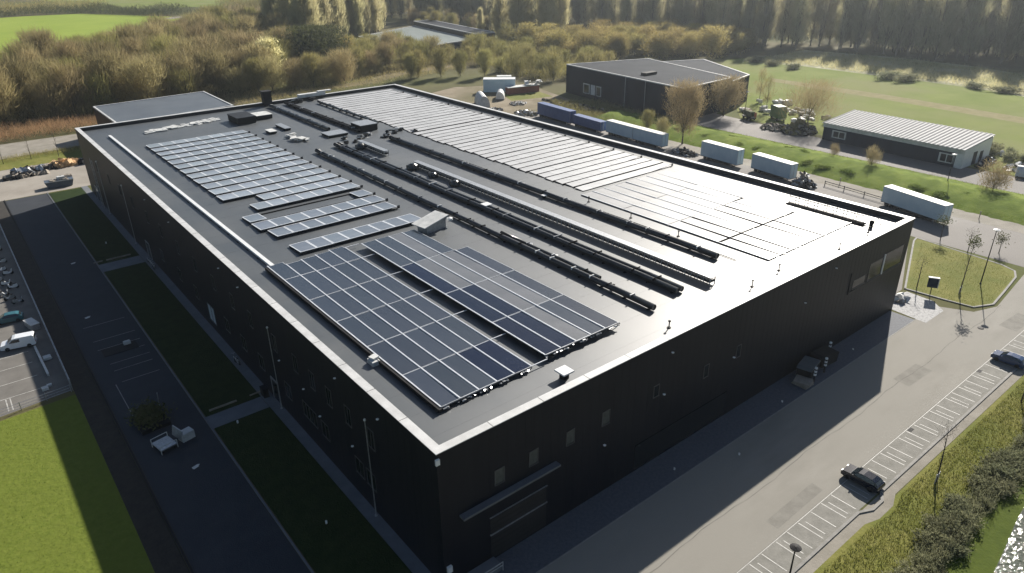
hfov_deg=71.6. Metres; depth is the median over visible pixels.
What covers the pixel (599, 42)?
golden tree
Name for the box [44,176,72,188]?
skip
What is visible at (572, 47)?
golden tree
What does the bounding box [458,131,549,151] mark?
solar panel row
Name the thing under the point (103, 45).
bare tree
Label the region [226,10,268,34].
bare tree
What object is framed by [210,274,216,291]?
window
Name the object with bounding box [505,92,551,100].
lawn
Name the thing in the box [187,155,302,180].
solar panel row
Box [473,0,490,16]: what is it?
tall tree
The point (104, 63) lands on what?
bare tree
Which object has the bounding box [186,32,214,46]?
bare tree
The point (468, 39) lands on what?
olive tree
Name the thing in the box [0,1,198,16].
hedge
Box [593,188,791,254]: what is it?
solar panel row
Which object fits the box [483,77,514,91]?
container
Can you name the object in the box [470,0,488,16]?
tall tree
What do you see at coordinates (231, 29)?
bare tree
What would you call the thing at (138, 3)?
field
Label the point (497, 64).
olive tree
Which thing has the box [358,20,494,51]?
pale hall
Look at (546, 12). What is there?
poplar
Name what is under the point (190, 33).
bare tree
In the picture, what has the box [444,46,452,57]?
olive tree
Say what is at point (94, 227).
lawn strip
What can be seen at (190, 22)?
bare tree
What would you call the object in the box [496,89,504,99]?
tarp shelter
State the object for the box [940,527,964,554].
shrub
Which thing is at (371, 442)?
window
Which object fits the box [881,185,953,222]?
semi trailer
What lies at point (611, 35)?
golden tree
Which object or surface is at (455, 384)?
solar panel row
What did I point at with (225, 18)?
bare tree
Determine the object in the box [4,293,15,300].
scooter
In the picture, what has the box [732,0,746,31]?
tall tree
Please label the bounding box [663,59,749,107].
black wing
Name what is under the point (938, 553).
shrub
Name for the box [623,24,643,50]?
golden tree
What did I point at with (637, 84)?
black hall
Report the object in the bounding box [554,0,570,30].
poplar
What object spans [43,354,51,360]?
white crate
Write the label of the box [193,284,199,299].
window
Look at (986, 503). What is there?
shrub
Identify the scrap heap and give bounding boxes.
[671,146,699,156]
[789,171,817,188]
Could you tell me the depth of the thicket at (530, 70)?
331.79 m
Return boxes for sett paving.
[892,292,942,322]
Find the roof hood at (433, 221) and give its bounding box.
[412,210,452,233]
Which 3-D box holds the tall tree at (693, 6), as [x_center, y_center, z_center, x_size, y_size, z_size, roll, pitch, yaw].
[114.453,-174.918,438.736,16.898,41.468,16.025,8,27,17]
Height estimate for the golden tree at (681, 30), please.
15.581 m
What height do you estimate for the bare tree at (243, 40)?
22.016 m
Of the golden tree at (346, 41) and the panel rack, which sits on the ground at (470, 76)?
the golden tree at (346, 41)
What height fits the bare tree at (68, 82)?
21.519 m
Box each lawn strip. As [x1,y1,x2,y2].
[49,188,138,264]
[105,262,260,416]
[214,407,411,572]
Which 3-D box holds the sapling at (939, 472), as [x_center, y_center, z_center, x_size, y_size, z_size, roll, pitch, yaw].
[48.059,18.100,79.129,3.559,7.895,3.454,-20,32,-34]
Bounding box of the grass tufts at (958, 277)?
[910,243,1009,307]
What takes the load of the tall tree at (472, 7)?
on the ground at (470, 76)
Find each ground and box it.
[0,0,1023,572]
[433,84,572,115]
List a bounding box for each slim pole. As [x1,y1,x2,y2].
[89,158,104,207]
[95,161,110,213]
[120,185,136,242]
[266,326,282,408]
[363,418,377,516]
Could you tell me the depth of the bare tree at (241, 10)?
425.70 m
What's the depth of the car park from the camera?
105.63 m
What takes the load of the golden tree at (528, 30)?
on the ground at (470, 76)
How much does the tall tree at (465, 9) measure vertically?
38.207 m
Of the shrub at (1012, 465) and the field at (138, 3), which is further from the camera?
the field at (138, 3)
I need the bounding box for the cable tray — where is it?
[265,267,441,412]
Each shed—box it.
[504,79,541,94]
[822,110,995,168]
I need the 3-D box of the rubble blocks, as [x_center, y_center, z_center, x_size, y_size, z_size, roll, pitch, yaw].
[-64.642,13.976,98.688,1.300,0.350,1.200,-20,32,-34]
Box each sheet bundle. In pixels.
[286,132,296,136]
[290,136,302,140]
[297,136,309,140]
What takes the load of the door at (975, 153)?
in the shed at (926, 141)
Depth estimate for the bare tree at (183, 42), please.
301.11 m
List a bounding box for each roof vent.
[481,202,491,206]
[554,365,573,379]
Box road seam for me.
[650,307,997,572]
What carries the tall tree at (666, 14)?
on the ground at (470, 76)
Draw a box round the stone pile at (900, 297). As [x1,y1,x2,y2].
[894,292,910,303]
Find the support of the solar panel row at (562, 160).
on the warehouse
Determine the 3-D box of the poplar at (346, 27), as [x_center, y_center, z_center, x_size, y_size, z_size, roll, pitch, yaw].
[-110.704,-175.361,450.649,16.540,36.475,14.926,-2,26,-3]
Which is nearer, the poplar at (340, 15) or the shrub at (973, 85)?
the shrub at (973, 85)
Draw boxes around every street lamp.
[789,543,801,572]
[979,229,1000,283]
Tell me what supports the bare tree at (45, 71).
on the ground at (470, 76)
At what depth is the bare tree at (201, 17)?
398.10 m
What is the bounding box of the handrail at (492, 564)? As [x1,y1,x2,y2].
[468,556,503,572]
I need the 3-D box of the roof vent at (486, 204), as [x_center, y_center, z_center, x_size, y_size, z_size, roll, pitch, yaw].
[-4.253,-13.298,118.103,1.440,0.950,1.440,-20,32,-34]
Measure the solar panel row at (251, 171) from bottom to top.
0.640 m
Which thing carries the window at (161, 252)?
in the warehouse
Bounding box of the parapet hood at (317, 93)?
[297,89,330,97]
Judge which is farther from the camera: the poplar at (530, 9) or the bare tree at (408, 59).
the poplar at (530, 9)
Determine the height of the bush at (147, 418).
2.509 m
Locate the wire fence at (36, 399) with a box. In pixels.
[0,384,71,415]
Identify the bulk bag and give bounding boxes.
[759,105,767,110]
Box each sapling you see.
[916,254,930,287]
[931,420,962,484]
[937,212,952,240]
[958,228,983,293]
[992,231,1010,252]
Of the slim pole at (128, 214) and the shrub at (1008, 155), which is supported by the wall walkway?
the slim pole at (128, 214)
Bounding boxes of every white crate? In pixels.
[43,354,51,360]
[56,175,64,179]
[123,339,130,344]
[172,425,195,442]
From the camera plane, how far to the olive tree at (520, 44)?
363.09 m
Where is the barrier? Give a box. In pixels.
[34,346,49,375]
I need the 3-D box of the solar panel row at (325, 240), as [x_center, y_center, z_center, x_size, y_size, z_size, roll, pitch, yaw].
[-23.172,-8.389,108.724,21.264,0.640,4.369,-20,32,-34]
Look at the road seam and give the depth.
83.65 m
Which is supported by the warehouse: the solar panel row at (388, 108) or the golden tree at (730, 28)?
the solar panel row at (388, 108)
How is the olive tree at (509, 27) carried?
on the ground at (470, 76)
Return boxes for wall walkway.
[81,186,430,572]
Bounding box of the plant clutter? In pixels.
[290,97,315,102]
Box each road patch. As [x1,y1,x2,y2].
[767,483,821,527]
[894,364,931,385]
[999,313,1023,331]
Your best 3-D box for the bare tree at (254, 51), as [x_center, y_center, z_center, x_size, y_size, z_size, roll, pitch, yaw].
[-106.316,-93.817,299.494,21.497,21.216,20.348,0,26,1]
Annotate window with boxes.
[159,248,164,261]
[175,240,180,255]
[177,267,182,281]
[192,256,197,272]
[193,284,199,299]
[207,302,216,325]
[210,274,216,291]
[223,316,230,333]
[229,292,235,310]
[240,334,247,352]
[247,310,253,328]
[257,352,265,371]
[271,333,277,353]
[284,380,292,401]
[291,353,298,374]
[302,399,310,420]
[308,369,315,391]
[309,407,318,428]
[321,419,330,442]
[325,386,332,408]
[343,404,351,428]
[354,455,365,480]
[366,426,375,451]
[366,467,376,492]
[494,466,504,486]
[529,448,538,467]
[566,428,574,446]
[583,83,600,96]
[601,409,610,426]
[653,383,659,398]
[703,363,709,378]
[735,344,741,358]
[831,130,845,139]
[851,274,866,289]
[866,257,883,281]
[882,244,904,272]
[937,152,954,163]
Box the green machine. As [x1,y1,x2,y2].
[769,104,787,120]
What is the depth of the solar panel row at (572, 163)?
142.20 m
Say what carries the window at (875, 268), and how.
in the warehouse
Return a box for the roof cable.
[393,136,735,259]
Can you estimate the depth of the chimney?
195.50 m
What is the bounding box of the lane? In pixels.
[6,194,310,572]
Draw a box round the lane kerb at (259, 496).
[47,192,313,572]
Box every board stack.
[0,169,49,180]
[10,163,57,174]
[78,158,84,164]
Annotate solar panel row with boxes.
[146,130,249,149]
[151,133,256,153]
[156,137,263,157]
[162,140,270,159]
[167,143,278,164]
[173,147,286,170]
[180,151,294,175]
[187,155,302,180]
[194,159,311,185]
[201,163,321,190]
[208,168,330,196]
[216,173,340,202]
[242,190,375,224]
[249,182,362,211]
[251,195,387,231]
[256,177,351,200]
[267,202,399,238]
[267,262,460,409]
[286,260,479,401]
[289,214,419,254]
[300,256,497,393]
[315,251,515,384]
[317,89,393,100]
[321,90,398,101]
[325,91,403,103]
[328,246,531,376]
[330,93,406,104]
[334,94,410,106]
[338,95,416,108]
[343,97,420,109]
[347,98,424,111]
[351,99,432,112]
[356,101,433,114]
[361,102,441,116]
[361,240,562,357]
[366,103,448,117]
[370,105,451,119]
[374,106,456,121]
[375,236,576,350]
[381,107,465,123]
[386,109,469,124]
[389,233,591,343]
[391,111,475,127]
[396,112,482,127]
[401,230,605,336]
[403,114,488,130]
[407,116,493,132]
[414,118,500,135]
[422,119,505,137]
[428,121,512,138]
[432,123,520,141]
[438,125,527,143]
[446,126,535,145]
[453,128,542,147]
[455,247,619,330]
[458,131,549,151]
[466,132,556,153]
[474,134,565,155]
[480,137,572,158]
[487,139,577,161]
[496,141,589,163]
[505,143,596,166]
[512,145,605,169]
[520,148,613,172]
[530,150,624,175]
[538,153,633,178]
[546,155,641,181]
[556,158,650,184]
[566,160,662,187]
[575,163,672,190]
[581,191,780,260]
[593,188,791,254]
[605,185,802,249]
[615,182,813,244]
[625,179,823,240]
[636,176,833,235]
[646,173,843,231]
[658,170,851,226]
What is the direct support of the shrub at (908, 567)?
on the grass verge at (845, 546)
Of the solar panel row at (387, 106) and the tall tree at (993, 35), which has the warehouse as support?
the solar panel row at (387, 106)
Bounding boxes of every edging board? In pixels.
[94,254,130,262]
[209,391,259,410]
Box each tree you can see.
[0,36,43,65]
[0,52,46,118]
[0,62,25,125]
[0,76,26,123]
[5,61,48,113]
[9,24,56,46]
[9,46,51,68]
[13,26,63,60]
[17,76,79,119]
[27,53,62,94]
[34,61,78,112]
[40,58,99,115]
[42,35,89,65]
[43,42,92,60]
[49,52,92,92]
[56,45,94,68]
[62,39,89,48]
[63,36,90,46]
[64,33,91,41]
[71,34,95,41]
[71,34,124,65]
[71,65,100,108]
[74,70,123,110]
[77,46,146,103]
[82,47,131,102]
[86,35,126,54]
[87,28,123,52]
[108,74,148,103]
[110,22,149,46]
[111,51,174,99]
[114,20,147,41]
[114,32,148,56]
[115,47,134,69]
[119,25,153,44]
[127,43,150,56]
[128,52,172,97]
[133,31,175,53]
[133,50,164,88]
[137,44,153,56]
[138,12,168,24]
[139,20,168,39]
[139,22,169,29]
[140,14,171,26]
[148,30,181,54]
[152,46,182,92]
[153,45,200,94]
[159,34,205,54]
[160,21,189,39]
[161,65,201,94]
[166,66,199,94]
[167,52,209,93]
[168,19,193,31]
[169,16,187,24]
[178,22,211,41]
[180,15,201,30]
[185,41,233,90]
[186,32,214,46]
[190,12,214,25]
[191,32,229,51]
[191,47,239,94]
[192,17,220,32]
[193,4,218,15]
[202,29,231,48]
[203,16,232,39]
[204,3,228,17]
[207,13,239,27]
[215,26,251,46]
[216,28,239,38]
[216,49,242,86]
[221,9,238,18]
[221,64,250,95]
[223,31,247,49]
[223,38,240,50]
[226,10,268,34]
[227,44,252,86]
[230,6,259,18]
[231,30,262,50]
[234,39,279,86]
[240,6,257,13]
[242,54,267,93]
[243,44,280,86]
[252,35,286,78]
[252,53,289,92]
[256,35,293,79]
[257,25,272,33]
[259,8,291,29]
[267,24,293,41]
[270,16,293,28]
[277,36,298,59]
[277,58,307,90]
[283,56,306,86]
[297,50,319,79]
[297,51,322,87]
[305,53,334,83]
[321,46,359,83]
[326,47,349,80]
[334,36,360,53]
[345,36,374,55]
[347,45,366,73]
[356,33,373,45]
[360,36,374,49]
[361,48,379,70]
[363,45,376,52]
[368,33,378,48]
[371,39,395,71]
[376,29,398,56]
[378,43,399,65]
[385,0,396,18]
[389,34,411,54]
[390,29,407,53]
[391,0,406,18]
[393,38,409,57]
[396,40,417,61]
[398,51,419,78]
[403,35,415,42]
[404,0,412,11]
[405,7,420,25]
[405,38,434,61]
[406,48,428,76]
[411,0,424,17]
[418,12,427,19]
[421,33,443,57]
[423,0,432,11]
[425,6,437,16]
[427,9,441,20]
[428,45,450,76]
[430,0,443,11]
[439,0,456,13]
[442,11,458,23]
[443,41,457,51]
[444,7,459,23]
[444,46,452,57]
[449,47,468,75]
[454,0,468,21]
[456,0,471,21]
[459,33,476,47]
[460,38,470,53]
[460,45,475,60]
[463,12,475,25]
[466,16,474,26]
[467,31,488,52]
[468,0,475,13]
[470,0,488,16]
[470,14,476,27]
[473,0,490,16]
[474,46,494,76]
[477,36,499,57]
[482,15,492,28]
[487,0,492,13]
[492,55,507,71]
[493,39,510,55]
[495,30,512,43]
[497,22,516,45]
[500,44,512,53]
[503,52,510,66]
[505,45,529,73]
[507,39,517,53]
[507,44,520,56]
[510,21,542,47]
[515,40,532,53]
[517,36,536,49]
[519,43,536,66]
[522,51,538,67]
[526,26,544,46]
[531,51,550,74]
[533,31,551,48]
[536,28,558,47]
[537,22,565,30]
[539,31,566,51]
[541,28,573,52]
[541,52,564,80]
[542,50,563,68]
[546,43,563,63]
[560,47,570,61]
[561,40,581,57]
[563,23,584,40]
[568,29,596,50]
[569,0,577,24]
[571,0,590,26]
[574,29,610,52]
[574,49,591,62]
[575,44,595,61]
[577,0,593,27]
[585,18,615,33]
[586,37,612,53]
[586,45,600,60]
[589,50,604,61]
[590,0,598,22]
[590,23,614,48]
[593,0,600,19]
[595,0,607,22]
[599,30,627,53]
[599,49,617,60]
[603,0,621,25]
[606,23,634,49]
[606,31,631,58]
[607,1,622,22]
[612,21,638,31]
[619,0,637,23]
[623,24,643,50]
[625,31,647,54]
[626,0,647,22]
[630,17,645,28]
[632,37,652,55]
[635,21,660,52]
[638,30,679,59]
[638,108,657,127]
[642,0,663,23]
[643,21,663,25]
[648,0,666,23]
[649,29,680,57]
[652,20,679,30]
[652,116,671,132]
[653,23,669,32]
[659,0,676,26]
[659,76,709,143]
[662,16,686,26]
[665,24,690,54]
[669,0,694,24]
[676,29,708,58]
[685,22,705,29]
[689,1,702,25]
[689,27,703,54]
[693,0,712,26]
[694,24,737,58]
[699,22,725,31]
[702,0,721,27]
[705,73,754,115]
[712,0,733,28]
[716,28,738,54]
[720,25,749,49]
[724,31,753,54]
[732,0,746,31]
[736,27,758,46]
[737,0,762,46]
[739,0,763,32]
[740,28,758,49]
[753,0,780,48]
[754,67,768,98]
[758,73,775,108]
[762,0,784,45]
[773,0,797,46]
[777,77,849,122]
[781,1,792,42]
[784,0,815,48]
[787,0,812,45]
[805,0,828,45]
[810,0,838,45]
[824,0,841,44]
[829,143,839,154]
[831,0,856,48]
[832,0,855,48]
[848,0,880,50]
[849,0,877,49]
[862,145,882,165]
[867,0,879,46]
[886,0,911,52]
[901,0,926,54]
[910,0,941,57]
[927,0,961,59]
[935,0,970,60]
[952,0,971,58]
[955,0,996,62]
[956,0,996,60]
[976,0,1003,57]
[977,155,1022,190]
[982,0,1008,56]
[987,0,1023,63]
[992,0,1023,64]
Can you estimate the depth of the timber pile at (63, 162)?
198.42 m
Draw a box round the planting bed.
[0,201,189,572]
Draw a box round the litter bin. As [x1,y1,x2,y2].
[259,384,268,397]
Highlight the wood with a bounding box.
[386,1,1000,49]
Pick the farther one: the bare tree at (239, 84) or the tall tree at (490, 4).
the tall tree at (490, 4)
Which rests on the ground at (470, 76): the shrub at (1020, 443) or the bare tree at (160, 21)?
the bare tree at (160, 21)
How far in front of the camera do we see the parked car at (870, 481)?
78.95 m
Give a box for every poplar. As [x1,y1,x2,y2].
[261,0,275,18]
[271,0,284,13]
[284,0,298,26]
[285,0,309,25]
[296,0,322,25]
[310,0,325,22]
[316,0,327,24]
[317,0,336,27]
[327,0,345,34]
[330,0,347,32]
[340,0,349,36]
[344,0,352,34]
[345,0,367,36]
[360,0,371,33]
[366,0,379,32]
[366,0,382,32]
[377,0,384,31]
[381,0,388,28]
[475,7,485,29]
[489,0,509,35]
[506,0,517,22]
[506,0,529,37]
[523,0,537,26]
[535,0,554,22]
[535,0,557,26]
[536,0,553,26]
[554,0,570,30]
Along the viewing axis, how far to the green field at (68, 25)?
573.54 m
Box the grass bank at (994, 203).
[594,110,1023,225]
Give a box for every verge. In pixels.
[0,148,82,170]
[813,375,1023,572]
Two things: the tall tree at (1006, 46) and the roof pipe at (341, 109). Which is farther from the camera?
the tall tree at (1006, 46)
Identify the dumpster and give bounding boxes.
[796,355,820,377]
[810,345,838,367]
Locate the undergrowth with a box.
[0,27,292,126]
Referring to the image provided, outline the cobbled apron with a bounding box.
[496,311,913,572]
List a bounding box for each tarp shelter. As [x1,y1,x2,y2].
[474,91,489,107]
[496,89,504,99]
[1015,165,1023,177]
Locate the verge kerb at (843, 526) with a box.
[791,368,1017,572]
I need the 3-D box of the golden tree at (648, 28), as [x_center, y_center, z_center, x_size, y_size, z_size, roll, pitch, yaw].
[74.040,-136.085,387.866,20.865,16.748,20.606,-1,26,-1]
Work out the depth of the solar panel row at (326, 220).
113.51 m
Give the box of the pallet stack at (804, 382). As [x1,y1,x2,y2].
[791,374,813,389]
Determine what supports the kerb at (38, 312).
on the ground at (470, 76)
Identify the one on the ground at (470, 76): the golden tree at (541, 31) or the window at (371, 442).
the golden tree at (541, 31)
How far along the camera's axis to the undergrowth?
256.79 m
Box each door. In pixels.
[272,380,279,401]
[491,488,545,556]
[971,151,977,164]
[978,150,983,161]
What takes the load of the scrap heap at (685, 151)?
on the yard at (955, 232)
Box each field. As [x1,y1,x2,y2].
[0,14,178,59]
[0,394,154,572]
[47,0,250,10]
[747,50,1023,95]
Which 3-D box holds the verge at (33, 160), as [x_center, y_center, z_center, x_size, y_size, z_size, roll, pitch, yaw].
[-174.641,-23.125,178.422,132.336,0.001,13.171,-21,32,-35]
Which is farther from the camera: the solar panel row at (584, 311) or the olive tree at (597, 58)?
the olive tree at (597, 58)
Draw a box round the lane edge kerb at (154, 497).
[4,200,193,572]
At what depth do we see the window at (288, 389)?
90.12 m
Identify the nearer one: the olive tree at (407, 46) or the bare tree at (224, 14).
the olive tree at (407, 46)
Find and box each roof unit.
[227,111,255,124]
[251,111,272,119]
[265,129,276,133]
[275,123,290,130]
[321,129,348,137]
[350,119,377,131]
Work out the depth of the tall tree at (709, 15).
414.02 m
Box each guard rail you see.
[786,194,881,229]
[824,181,880,199]
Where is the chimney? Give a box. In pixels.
[259,90,272,105]
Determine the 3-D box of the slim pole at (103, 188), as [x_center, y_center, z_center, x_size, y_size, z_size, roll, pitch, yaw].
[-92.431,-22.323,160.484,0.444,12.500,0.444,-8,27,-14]
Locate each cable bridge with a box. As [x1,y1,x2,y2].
[357,140,388,155]
[412,160,715,285]
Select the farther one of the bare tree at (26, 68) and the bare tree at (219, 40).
the bare tree at (219, 40)
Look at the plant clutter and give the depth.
199.76 m
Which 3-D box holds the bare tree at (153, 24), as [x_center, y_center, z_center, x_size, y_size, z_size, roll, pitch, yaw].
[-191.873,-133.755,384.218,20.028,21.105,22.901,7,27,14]
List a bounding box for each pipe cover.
[355,143,365,149]
[406,163,418,170]
[428,172,437,177]
[449,179,460,186]
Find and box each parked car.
[0,311,23,324]
[841,464,885,493]
[990,350,1023,368]
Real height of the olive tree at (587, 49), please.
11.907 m
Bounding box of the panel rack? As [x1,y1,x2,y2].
[344,244,547,365]
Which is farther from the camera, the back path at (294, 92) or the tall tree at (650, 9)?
the tall tree at (650, 9)
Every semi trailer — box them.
[537,102,575,124]
[572,114,605,132]
[606,119,636,139]
[633,126,668,147]
[700,140,744,166]
[751,152,798,179]
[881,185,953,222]
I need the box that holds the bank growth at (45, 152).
[0,145,79,162]
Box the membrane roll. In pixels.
[144,118,219,133]
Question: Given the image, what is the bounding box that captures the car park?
[0,227,71,416]
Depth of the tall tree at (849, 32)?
391.60 m
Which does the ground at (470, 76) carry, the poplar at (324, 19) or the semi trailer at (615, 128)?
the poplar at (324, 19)
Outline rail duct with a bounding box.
[108,135,273,265]
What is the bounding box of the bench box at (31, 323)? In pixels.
[23,317,40,330]
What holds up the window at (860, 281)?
in the warehouse
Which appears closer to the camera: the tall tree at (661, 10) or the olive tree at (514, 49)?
the olive tree at (514, 49)
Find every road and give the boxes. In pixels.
[0,134,79,158]
[538,275,1023,572]
[692,112,1023,193]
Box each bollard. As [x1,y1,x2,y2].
[813,367,817,381]
[823,357,827,372]
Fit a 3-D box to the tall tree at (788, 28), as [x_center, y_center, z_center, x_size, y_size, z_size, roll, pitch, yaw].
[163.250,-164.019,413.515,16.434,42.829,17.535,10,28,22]
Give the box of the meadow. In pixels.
[720,58,1023,177]
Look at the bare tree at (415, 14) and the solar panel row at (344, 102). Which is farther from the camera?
the bare tree at (415, 14)
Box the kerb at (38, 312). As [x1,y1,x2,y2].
[0,225,72,390]
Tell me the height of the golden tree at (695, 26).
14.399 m
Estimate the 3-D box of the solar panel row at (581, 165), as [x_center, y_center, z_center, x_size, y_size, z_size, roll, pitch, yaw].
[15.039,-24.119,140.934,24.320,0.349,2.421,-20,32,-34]
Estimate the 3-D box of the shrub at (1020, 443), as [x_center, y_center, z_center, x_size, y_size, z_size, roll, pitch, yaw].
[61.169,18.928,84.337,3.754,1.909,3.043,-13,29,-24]
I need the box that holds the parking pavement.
[736,331,1023,572]
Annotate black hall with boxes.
[566,58,729,119]
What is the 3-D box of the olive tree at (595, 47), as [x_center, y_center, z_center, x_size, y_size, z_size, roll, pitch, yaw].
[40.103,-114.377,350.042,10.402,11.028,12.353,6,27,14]
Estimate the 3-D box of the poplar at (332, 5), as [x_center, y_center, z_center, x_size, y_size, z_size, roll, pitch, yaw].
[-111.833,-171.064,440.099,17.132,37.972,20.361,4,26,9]
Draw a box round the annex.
[93,91,233,124]
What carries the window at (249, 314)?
in the warehouse
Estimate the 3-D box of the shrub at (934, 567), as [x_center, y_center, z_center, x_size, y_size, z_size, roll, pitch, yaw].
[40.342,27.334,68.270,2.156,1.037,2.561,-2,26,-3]
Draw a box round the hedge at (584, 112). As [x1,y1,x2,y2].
[550,98,679,125]
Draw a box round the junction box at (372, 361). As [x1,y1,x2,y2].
[367,354,379,366]
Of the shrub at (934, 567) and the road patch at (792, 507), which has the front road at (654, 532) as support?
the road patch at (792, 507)
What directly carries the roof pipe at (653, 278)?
on the warehouse
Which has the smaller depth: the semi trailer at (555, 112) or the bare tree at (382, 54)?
the semi trailer at (555, 112)
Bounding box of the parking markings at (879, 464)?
[737,330,1023,572]
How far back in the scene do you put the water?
70.50 m
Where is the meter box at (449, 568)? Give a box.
[447,565,452,572]
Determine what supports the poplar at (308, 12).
on the ground at (470, 76)
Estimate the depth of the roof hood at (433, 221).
109.33 m
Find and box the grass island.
[906,238,1014,305]
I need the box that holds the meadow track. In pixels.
[772,78,1023,123]
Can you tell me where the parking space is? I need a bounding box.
[101,340,138,356]
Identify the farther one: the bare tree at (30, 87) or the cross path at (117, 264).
the bare tree at (30, 87)
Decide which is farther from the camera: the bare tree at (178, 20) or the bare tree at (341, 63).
the bare tree at (178, 20)
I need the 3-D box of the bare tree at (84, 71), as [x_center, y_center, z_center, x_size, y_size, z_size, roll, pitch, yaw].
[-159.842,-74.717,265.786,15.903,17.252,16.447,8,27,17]
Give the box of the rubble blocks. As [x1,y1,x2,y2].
[41,383,51,390]
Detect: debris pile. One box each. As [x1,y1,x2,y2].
[491,107,503,110]
[509,101,526,105]
[514,109,537,116]
[974,155,996,167]
[1003,161,1023,171]
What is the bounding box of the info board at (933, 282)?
[927,276,939,294]
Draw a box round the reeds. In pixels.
[0,111,97,141]
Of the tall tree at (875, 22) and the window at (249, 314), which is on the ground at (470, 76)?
the tall tree at (875, 22)
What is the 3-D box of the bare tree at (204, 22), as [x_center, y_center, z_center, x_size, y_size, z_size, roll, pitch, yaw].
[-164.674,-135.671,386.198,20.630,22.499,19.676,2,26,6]
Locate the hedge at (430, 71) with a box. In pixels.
[217,58,493,104]
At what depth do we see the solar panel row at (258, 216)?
119.89 m
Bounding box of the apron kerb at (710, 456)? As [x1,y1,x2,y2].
[536,320,914,572]
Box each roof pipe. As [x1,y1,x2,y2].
[268,104,329,130]
[284,102,362,132]
[315,149,655,310]
[317,101,378,123]
[333,142,683,293]
[389,135,718,258]
[500,231,600,278]
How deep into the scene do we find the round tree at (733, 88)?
242.64 m
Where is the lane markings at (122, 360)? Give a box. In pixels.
[83,317,159,415]
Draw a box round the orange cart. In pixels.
[742,109,756,120]
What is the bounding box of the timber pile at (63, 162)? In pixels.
[49,157,78,167]
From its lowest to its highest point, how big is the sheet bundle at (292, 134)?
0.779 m
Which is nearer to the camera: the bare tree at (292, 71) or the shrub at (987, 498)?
the shrub at (987, 498)
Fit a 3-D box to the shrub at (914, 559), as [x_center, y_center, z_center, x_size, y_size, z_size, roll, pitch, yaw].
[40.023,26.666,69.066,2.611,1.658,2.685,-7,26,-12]
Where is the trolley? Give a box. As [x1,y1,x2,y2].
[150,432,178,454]
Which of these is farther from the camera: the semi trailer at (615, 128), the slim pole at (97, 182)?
the semi trailer at (615, 128)
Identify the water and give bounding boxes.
[994,508,1023,572]
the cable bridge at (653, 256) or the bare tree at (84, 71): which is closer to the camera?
the cable bridge at (653, 256)
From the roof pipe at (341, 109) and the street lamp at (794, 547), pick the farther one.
the roof pipe at (341, 109)
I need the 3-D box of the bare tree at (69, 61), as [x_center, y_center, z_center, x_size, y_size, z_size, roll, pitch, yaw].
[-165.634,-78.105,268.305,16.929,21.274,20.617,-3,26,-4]
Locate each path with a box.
[99,255,144,271]
[206,397,268,428]
[229,61,494,103]
[668,140,1023,233]
[795,368,1023,572]
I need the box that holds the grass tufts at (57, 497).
[0,399,135,572]
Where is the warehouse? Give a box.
[75,84,914,572]
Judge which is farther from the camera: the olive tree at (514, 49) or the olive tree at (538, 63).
the olive tree at (514, 49)
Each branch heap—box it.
[760,122,788,131]
[780,118,817,135]
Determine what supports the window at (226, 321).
in the warehouse
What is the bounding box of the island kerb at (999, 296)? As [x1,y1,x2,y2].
[904,237,1016,307]
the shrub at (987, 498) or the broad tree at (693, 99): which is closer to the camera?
the shrub at (987, 498)
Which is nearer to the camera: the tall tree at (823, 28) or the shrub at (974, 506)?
the shrub at (974, 506)
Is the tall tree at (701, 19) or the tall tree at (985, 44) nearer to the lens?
the tall tree at (985, 44)
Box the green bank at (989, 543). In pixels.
[940,475,1023,572]
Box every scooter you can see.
[0,279,11,285]
[0,289,9,296]
[2,268,13,274]
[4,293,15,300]
[7,283,18,288]
[12,296,23,303]
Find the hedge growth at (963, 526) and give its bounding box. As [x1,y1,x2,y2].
[883,433,1023,572]
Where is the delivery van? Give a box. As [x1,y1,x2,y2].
[0,331,36,351]
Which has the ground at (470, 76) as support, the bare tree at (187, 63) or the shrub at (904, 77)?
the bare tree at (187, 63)
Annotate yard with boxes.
[0,158,89,200]
[521,114,1023,292]
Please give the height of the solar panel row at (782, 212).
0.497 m
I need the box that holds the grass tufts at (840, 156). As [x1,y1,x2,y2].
[669,124,1022,217]
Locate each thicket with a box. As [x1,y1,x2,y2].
[0,0,106,13]
[213,0,260,8]
[223,3,261,13]
[299,53,472,86]
[350,44,608,81]
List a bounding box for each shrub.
[742,56,766,62]
[764,60,785,65]
[786,63,800,69]
[870,70,902,79]
[888,71,923,82]
[888,556,927,572]
[890,567,918,572]
[910,521,951,545]
[910,548,940,569]
[916,530,955,560]
[917,561,935,572]
[920,511,949,532]
[924,555,948,572]
[924,563,940,572]
[927,539,952,566]
[937,511,960,526]
[938,501,973,522]
[938,513,976,545]
[938,534,975,561]
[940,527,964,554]
[941,496,971,515]
[943,489,974,512]
[954,505,987,534]
[955,493,985,511]
[962,472,999,496]
[964,80,986,89]
[967,497,981,513]
[970,459,1006,481]
[970,476,990,489]
[977,447,1023,469]
[977,494,995,504]
[978,494,995,510]
[984,487,1000,501]
[986,456,1019,480]
[987,86,1023,93]
[988,475,1023,500]
[989,145,999,155]
[992,142,1008,152]
[994,447,1018,463]
[995,458,1023,480]
[998,456,1023,482]
[1001,150,1020,160]
[1006,146,1017,154]
[1006,444,1020,451]
[1006,451,1023,470]
[1009,434,1023,449]
[1013,431,1023,442]
[1015,449,1023,456]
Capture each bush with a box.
[124,394,177,435]
[276,22,350,62]
[276,35,304,61]
[308,23,349,62]
[542,98,609,114]
[800,159,815,163]
[813,164,833,168]
[839,168,854,174]
[908,183,927,190]
[930,190,946,196]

